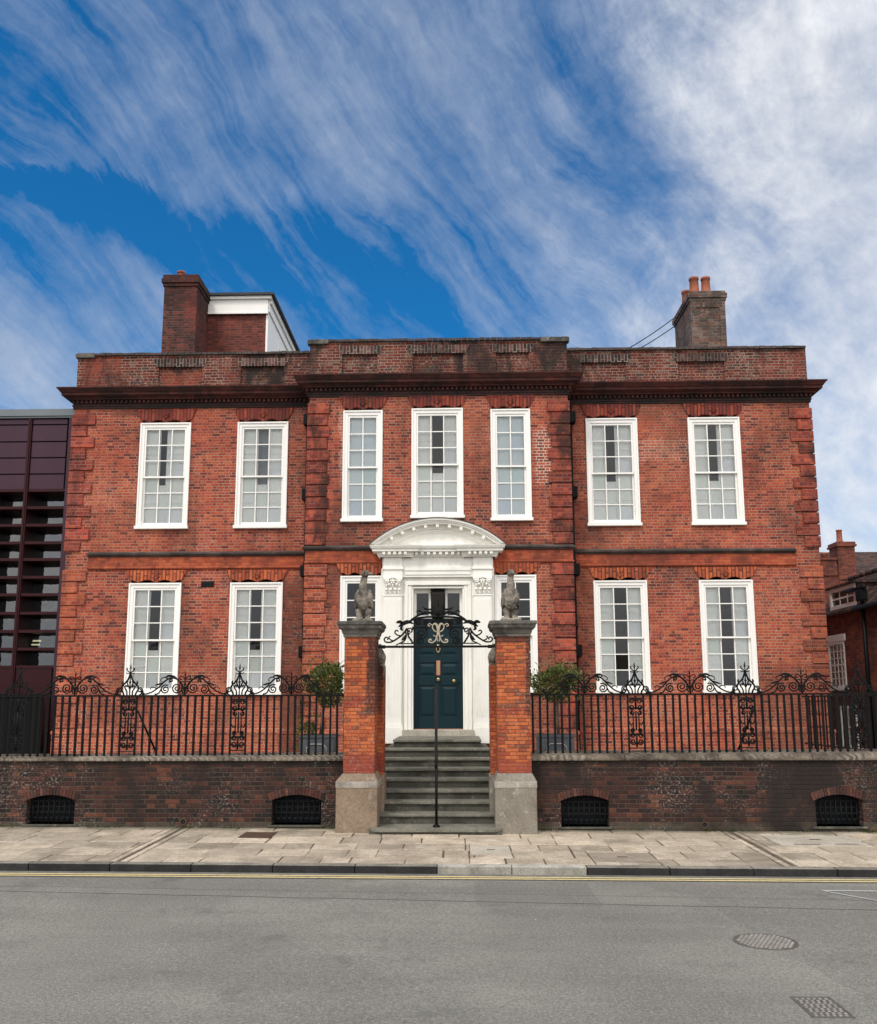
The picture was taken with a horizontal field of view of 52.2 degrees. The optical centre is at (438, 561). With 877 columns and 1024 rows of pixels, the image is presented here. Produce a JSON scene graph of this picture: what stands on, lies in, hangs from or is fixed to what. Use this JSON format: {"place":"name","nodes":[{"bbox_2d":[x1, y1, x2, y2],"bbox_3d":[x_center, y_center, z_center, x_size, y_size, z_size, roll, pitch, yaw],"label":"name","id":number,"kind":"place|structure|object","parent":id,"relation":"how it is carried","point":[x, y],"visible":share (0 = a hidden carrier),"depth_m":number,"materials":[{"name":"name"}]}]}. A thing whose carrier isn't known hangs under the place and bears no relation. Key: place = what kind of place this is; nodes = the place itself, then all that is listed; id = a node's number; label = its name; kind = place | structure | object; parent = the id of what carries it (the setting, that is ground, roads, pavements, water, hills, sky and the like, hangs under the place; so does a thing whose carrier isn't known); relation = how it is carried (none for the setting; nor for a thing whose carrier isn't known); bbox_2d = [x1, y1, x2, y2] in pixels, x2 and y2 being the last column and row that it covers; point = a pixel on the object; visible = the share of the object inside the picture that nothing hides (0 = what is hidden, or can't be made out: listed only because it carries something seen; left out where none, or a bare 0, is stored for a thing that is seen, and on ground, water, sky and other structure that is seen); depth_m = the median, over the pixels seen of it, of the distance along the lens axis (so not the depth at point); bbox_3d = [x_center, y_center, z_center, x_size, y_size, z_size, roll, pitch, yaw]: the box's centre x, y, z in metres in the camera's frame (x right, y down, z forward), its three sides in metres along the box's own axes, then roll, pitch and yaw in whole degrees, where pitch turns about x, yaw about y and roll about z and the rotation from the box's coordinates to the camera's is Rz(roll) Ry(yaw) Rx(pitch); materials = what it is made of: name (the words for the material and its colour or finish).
{"place":"outdoors","nodes":[
{"label":"outdoors","id":0,"kind":"place"},
{"bbox_2d":[0,876,876,1023],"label":"road","id":1,"kind":"structure","parent":0,"point":[120,950],"depth_m":7.03,"materials":[{"name":"grey asphalt"}]},
{"bbox_2d":[0,871,876,882],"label":"gutter","id":2,"kind":"object","parent":1,"relation":"on","point":[486,875],"visible":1,"depth_m":10.04,"materials":[{"name":"concrete"}]},
{"bbox_2d":[0,873,876,881],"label":"road marking","id":3,"kind":"object","parent":2,"relation":"on","point":[443,876],"visible":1,"depth_m":9.95,"materials":[{"name":"yellow paint"}]},
{"bbox_2d":[733,933,798,949],"bbox_3d":[2.684,3.130,7.347,0.510,0.030,0.510,0,-9,1],"label":"manhole cover","id":4,"kind":"object","parent":1,"relation":"on","point":[763,941],"visible":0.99,"depth_m":7.33,"materials":[{"name":"metal"}]},
{"bbox_2d":[790,996,855,1017],"bbox_3d":[2.472,2.883,5.771,0.265,0.028,0.400,0,-9,1],"label":"gully grate","id":5,"kind":"object","parent":1,"relation":"on","point":[821,1007],"visible":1,"depth_m":5.76,"materials":[{"name":"metal"}]},
{"bbox_2d":[820,890,876,900],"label":"road marking","id":6,"kind":"object","parent":1,"relation":"on","point":[849,890],"visible":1,"depth_m":9.35,"materials":[{"name":"white paint"}]},
{"bbox_2d":[0,826,876,868],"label":"pavement","id":7,"kind":"structure","parent":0,"point":[764,850],"depth_m":11.39,"materials":[{"name":"stone"}]},
{"bbox_2d":[111,828,189,861],"bbox_3d":[-3.713,3.705,11.660,0.200,0.112,2.478,0,-9,1],"label":"drain channel","id":8,"kind":"object","parent":7,"relation":"on","point":[149,847],"visible":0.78,"depth_m":11.48,"materials":[{"name":"stone"}]},
{"bbox_2d":[0,752,342,828],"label":"boundary wall","id":9,"kind":"structure","parent":7,"relation":"on","point":[276,790],"depth_m":13.04,"materials":[{"name":"brick"}]},
{"bbox_2d":[0,665,343,756],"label":"iron railing","id":10,"kind":"object","parent":9,"relation":"on","point":[75,688],"visible":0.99,"depth_m":13.33,"materials":[{"name":"black metal"}]},
{"bbox_2d":[0,861,436,873],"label":"kerb","id":11,"kind":"structure","parent":7,"relation":"on","point":[262,867],"depth_m":10.26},
{"bbox_2d":[239,832,276,838],"bbox_3d":[-2.489,3.780,12.320,0.424,0.040,0.484,0,-9,1],"label":"pavement lid","id":12,"kind":"object","parent":7,"relation":"on","point":[269,835],"visible":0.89,"depth_m":12.27,"materials":[{"name":"metal"}]},
{"bbox_2d":[335,621,385,833],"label":"gate pier","id":13,"kind":"structure","parent":7,"relation":"on","point":[360,786],"depth_m":12.82,"materials":[{"name":"orange brick"}]},
{"bbox_2d":[352,570,373,620],"bbox_3d":[-1.116,0.528,13.370,0.306,0.780,0.393,0,-9,1],"label":"bird statue","id":14,"kind":"object","parent":13,"relation":"on","point":[363,600],"visible":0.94,"depth_m":13.26,"materials":[{"name":"grey stone"}]},
{"bbox_2d":[369,736,501,835],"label":"stone steps","id":15,"kind":"structure","parent":7,"relation":"on","point":[463,785],"depth_m":13.94,"materials":[{"name":"stone"}]},
{"bbox_2d":[433,684,439,827],"bbox_3d":[-0.047,2.941,14.155,0.100,2.047,3.214,0,-9,-1],"label":"handrail","id":16,"kind":"object","parent":15,"relation":"on","point":[436,825],"visible":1,"depth_m":12.65,"materials":[{"name":"black metal"}]},
{"bbox_2d":[1,762,876,832],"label":"weeds","id":17,"kind":"object","parent":7,"relation":"on","point":[543,829],"visible":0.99,"depth_m":12.80,"materials":[{"name":"green plant"}]},
{"bbox_2d":[470,845,511,855],"bbox_3d":[0.648,3.637,11.236,0.504,0.043,0.634,0,-9,1],"label":"pavement lid","id":18,"kind":"object","parent":7,"relation":"on","point":[475,850],"visible":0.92,"depth_m":11.20,"materials":[{"name":"concrete"}]},
{"bbox_2d":[438,864,586,874],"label":"kerb","id":19,"kind":"structure","parent":7,"relation":"on","point":[517,869],"depth_m":10.17,"materials":[{"name":"concrete"}]},
{"bbox_2d":[488,620,537,834],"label":"gate pier","id":20,"kind":"structure","parent":7,"relation":"on","point":[513,792],"depth_m":12.77,"materials":[{"name":"orange brick"}]},
{"bbox_2d":[378,600,494,648],"bbox_3d":[-0.029,0.911,13.101,1.700,0.720,0.068,0,-9,1],"label":"gate overthrow","id":21,"kind":"object","parent":20,"relation":"attached to","point":[439,613],"visible":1,"depth_m":13.07,"materials":[{"name":"black metal"}]},
{"bbox_2d":[501,569,521,619],"bbox_3d":[1.067,0.510,13.300,0.306,0.780,0.435,0,-9,1],"label":"bird statue","id":22,"kind":"object","parent":20,"relation":"on","point":[510,598],"visible":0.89,"depth_m":13.21,"materials":[{"name":"grey stone"}]},
{"bbox_2d":[587,852,658,862],"bbox_3d":[2.214,3.577,10.780,0.754,0.044,0.584,0,-9,1],"label":"pavement lid","id":23,"kind":"object","parent":7,"relation":"on","point":[626,857],"visible":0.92,"depth_m":10.76,"materials":[{"name":"concrete"}]},
{"bbox_2d":[531,749,876,831],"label":"boundary wall","id":24,"kind":"structure","parent":7,"relation":"on","point":[821,790],"depth_m":12.88,"materials":[{"name":"brick"}]},
{"bbox_2d":[531,661,876,753],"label":"iron railing","id":25,"kind":"object","parent":24,"relation":"on","point":[599,676],"visible":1,"depth_m":13.16,"materials":[{"name":"black metal"}]},
{"bbox_2d":[586,865,876,876],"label":"kerb","id":26,"kind":"structure","parent":7,"relation":"on","point":[752,871],"depth_m":10.12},
{"bbox_2d":[723,832,802,865],"bbox_3d":[4.115,3.705,11.488,0.220,0.112,2.478,0,-9,1],"label":"drain channel","id":27,"kind":"object","parent":7,"relation":"on","point":[778,861],"visible":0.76,"depth_m":11.29,"materials":[{"name":"stone"}]},
{"bbox_2d":[761,835,871,845],"bbox_3d":[5.056,3.758,12.006,1.184,0.050,0.784,0,-9,1],"label":"pavement lid","id":28,"kind":"object","parent":7,"relation":"on","point":[782,840],"visible":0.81,"depth_m":11.99,"materials":[{"name":"concrete"}]},
{"bbox_2d":[0,0,876,551],"label":"sky","id":29,"kind":"structure","parent":0,"point":[382,169],"materials":[{"name":"blue"}]},
{"label":"forecourt","id":30,"kind":"structure","parent":0,"visible":0},
{"bbox_2d":[0,694,44,753],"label":"side gate","id":31,"kind":"structure","parent":30,"relation":"on","point":[28,724],"depth_m":17.82,"materials":[{"name":"black metal"}]},
{"bbox_2d":[0,409,74,753],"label":"modern building","id":32,"kind":"structure","parent":30,"relation":"on","point":[35,447],"depth_m":19.23,"materials":[{"name":"purple metal"}]},
{"bbox_2d":[296,716,306,750],"bbox_3d":[-2.598,3.346,17.340,0.395,1.005,0.396,6,-11,-33],"label":"wall shrub","id":33,"kind":"object","parent":30,"relation":"on","point":[298,730],"visible":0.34,"depth_m":17.34,"materials":[{"name":"green plant"}]},
{"bbox_2d":[298,734,338,751],"bbox_3d":[-1.988,3.147,14.888,0.594,0.526,0.596,0,-9,1],"label":"planter","id":34,"kind":"object","parent":30,"relation":"on","point":[319,742],"visible":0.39,"depth_m":14.63,"materials":[{"name":"concrete"}]},
{"bbox_2d":[299,721,317,734],"bbox_3d":[-2.152,2.784,14.874,0.340,0.286,0.368,0,-9,1],"label":"plant","id":35,"kind":"object","parent":34,"relation":"in","point":[312,725],"visible":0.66,"depth_m":14.83,"materials":[{"name":"green plant"}]},
{"bbox_2d":[293,656,343,734],"bbox_3d":[-1.840,2.245,15.034,1.116,1.338,0.874,0,-9,1],"label":"topiary tree","id":36,"kind":"object","parent":34,"relation":"on","point":[321,676],"visible":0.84,"depth_m":14.91,"materials":[{"name":"green plant"}]},
{"bbox_2d":[50,270,835,754],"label":"town house","id":37,"kind":"structure","parent":30,"relation":"on","point":[254,492],"depth_m":18.25,"materials":[{"name":"brick"}]},
{"bbox_2d":[121,583,181,694],"bbox_3d":[-5.808,1.576,18.230,1.130,2.288,0.197,0,-9,1],"label":"window","id":38,"kind":"structure","parent":37,"relation":"in","point":[150,666],"depth_m":18.26,"materials":[{"name":"white paint"}]},
{"bbox_2d":[134,422,191,529],"bbox_3d":[-5.747,-1.794,18.757,1.120,2.288,0.197,0,-9,1],"label":"window","id":39,"kind":"structure","parent":37,"relation":"in","point":[158,506],"depth_m":18.78,"materials":[{"name":"white paint"}]},
{"bbox_2d":[227,582,282,694],"bbox_3d":[-3.719,1.563,18.186,1.130,2.288,0.197,0,-9,1],"label":"window","id":40,"kind":"structure","parent":37,"relation":"in","point":[260,665],"depth_m":18.22,"materials":[{"name":"white paint"}]},
{"bbox_2d":[233,421,288,528],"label":"window","id":41,"kind":"structure","parent":37,"relation":"in","point":[261,492],"depth_m":18.75,"materials":[{"name":"white paint"}]},
{"bbox_2d":[337,576,380,692],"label":"window","id":42,"kind":"structure","parent":37,"relation":"in","point":[344,580],"depth_m":17.61,"materials":[{"name":"white paint"}]},
{"bbox_2d":[340,410,382,521],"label":"window","id":43,"kind":"structure","parent":37,"relation":"in","point":[362,429],"depth_m":18.10,"materials":[{"name":"white paint"}]},
{"bbox_2d":[410,408,464,518],"bbox_3d":[-0.022,-1.980,18.053,1.090,2.288,0.197,0,-9,1],"label":"window","id":44,"kind":"structure","parent":37,"relation":"in","point":[432,494],"depth_m":18.07,"materials":[{"name":"white paint"}]},
{"bbox_2d":[414,619,462,728],"bbox_3d":[-0.004,2.187,17.465,0.945,2.160,0.133,0,-9,1],"label":"door","id":45,"kind":"structure","parent":37,"relation":"in","point":[442,667],"depth_m":17.45,"materials":[{"name":"teal wood"}]},
{"bbox_2d":[490,409,532,520],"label":"window","id":46,"kind":"structure","parent":37,"relation":"in","point":[511,486],"depth_m":18.03,"materials":[{"name":"white paint"}]},
{"bbox_2d":[494,575,537,692],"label":"window","id":47,"kind":"structure","parent":37,"relation":"in","point":[498,579],"depth_m":17.53,"materials":[{"name":"white paint"}]},
{"bbox_2d":[585,418,642,525],"bbox_3d":[3.610,-1.855,18.561,1.120,2.298,0.197,0,-9,1],"label":"window","id":48,"kind":"structure","parent":37,"relation":"in","point":[617,503],"depth_m":18.58,"materials":[{"name":"white paint"}]},
{"bbox_2d":[593,580,652,692],"bbox_3d":[3.689,1.509,18.032,1.130,2.268,0.197,0,-9,1],"label":"window","id":49,"kind":"structure","parent":37,"relation":"in","point":[636,604],"depth_m":18.07,"materials":[{"name":"white paint"}]},
{"bbox_2d":[631,316,675,346],"bbox_3d":[4.657,-5.124,20.494,3.016,1.967,0.021,8,-12,-42],"label":"cable","id":50,"kind":"object","parent":37,"relation":"attached to","point":[653,332],"visible":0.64,"depth_m":20.87,"materials":[{"name":"black metal"}]},
{"bbox_2d":[642,326,673,346],"bbox_3d":[4.710,-5.012,20.628,0.021,1.847,3.091,-8,-12,42],"label":"cable","id":51,"kind":"object","parent":37,"relation":"attached to","point":[658,337],"visible":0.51,"depth_m":21.20,"materials":[{"name":"black metal"}]},
{"bbox_2d":[687,417,746,525],"bbox_3d":[5.730,-1.867,18.516,1.120,2.298,0.197,0,-9,1],"label":"window","id":52,"kind":"structure","parent":37,"relation":"in","point":[720,502],"depth_m":18.53,"materials":[{"name":"white paint"}]},
{"bbox_2d":[698,580,760,692],"bbox_3d":[5.819,1.496,17.987,1.130,2.268,0.197,0,-9,1],"label":"window","id":53,"kind":"structure","parent":37,"relation":"in","point":[741,591],"depth_m":18.03,"materials":[{"name":"white paint"}]},
{"bbox_2d":[535,734,574,750],"bbox_3d":[1.931,3.124,14.806,0.594,0.526,0.596,0,-9,1],"label":"planter","id":54,"kind":"object","parent":30,"relation":"on","point":[551,742],"visible":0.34,"depth_m":14.55,"materials":[{"name":"concrete"}]},
{"bbox_2d":[530,658,594,733],"bbox_3d":[2.065,2.255,15.014,1.165,1.289,0.940,0,-9,1],"label":"topiary tree","id":55,"kind":"object","parent":54,"relation":"on","point":[549,675],"visible":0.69,"depth_m":14.88,"materials":[{"name":"green plant"}]},
{"bbox_2d":[802,695,876,748],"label":"side railing","id":56,"kind":"object","parent":30,"relation":"on","point":[827,745],"visible":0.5,"depth_m":15.38,"materials":[{"name":"black metal"}]},
{"bbox_2d":[824,568,876,748],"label":"side house","id":57,"kind":"structure","parent":30,"relation":"on","point":[851,612],"depth_m":20.75,"materials":[{"name":"brick"}]},
{"bbox_2d":[828,641,847,687],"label":"window","id":58,"kind":"structure","parent":57,"relation":"in","point":[841,672],"depth_m":21.66,"materials":[{"name":"white paint"}]},
{"bbox_2d":[840,706,859,747],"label":"window","id":59,"kind":"structure","parent":57,"relation":"in","point":[840,706],"depth_m":21.20,"materials":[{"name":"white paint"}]},
{"label":"ground","id":60,"kind":"structure","parent":0,"visible":0},
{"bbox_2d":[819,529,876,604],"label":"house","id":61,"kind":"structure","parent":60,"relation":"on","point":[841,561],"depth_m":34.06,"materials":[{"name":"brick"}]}
]}

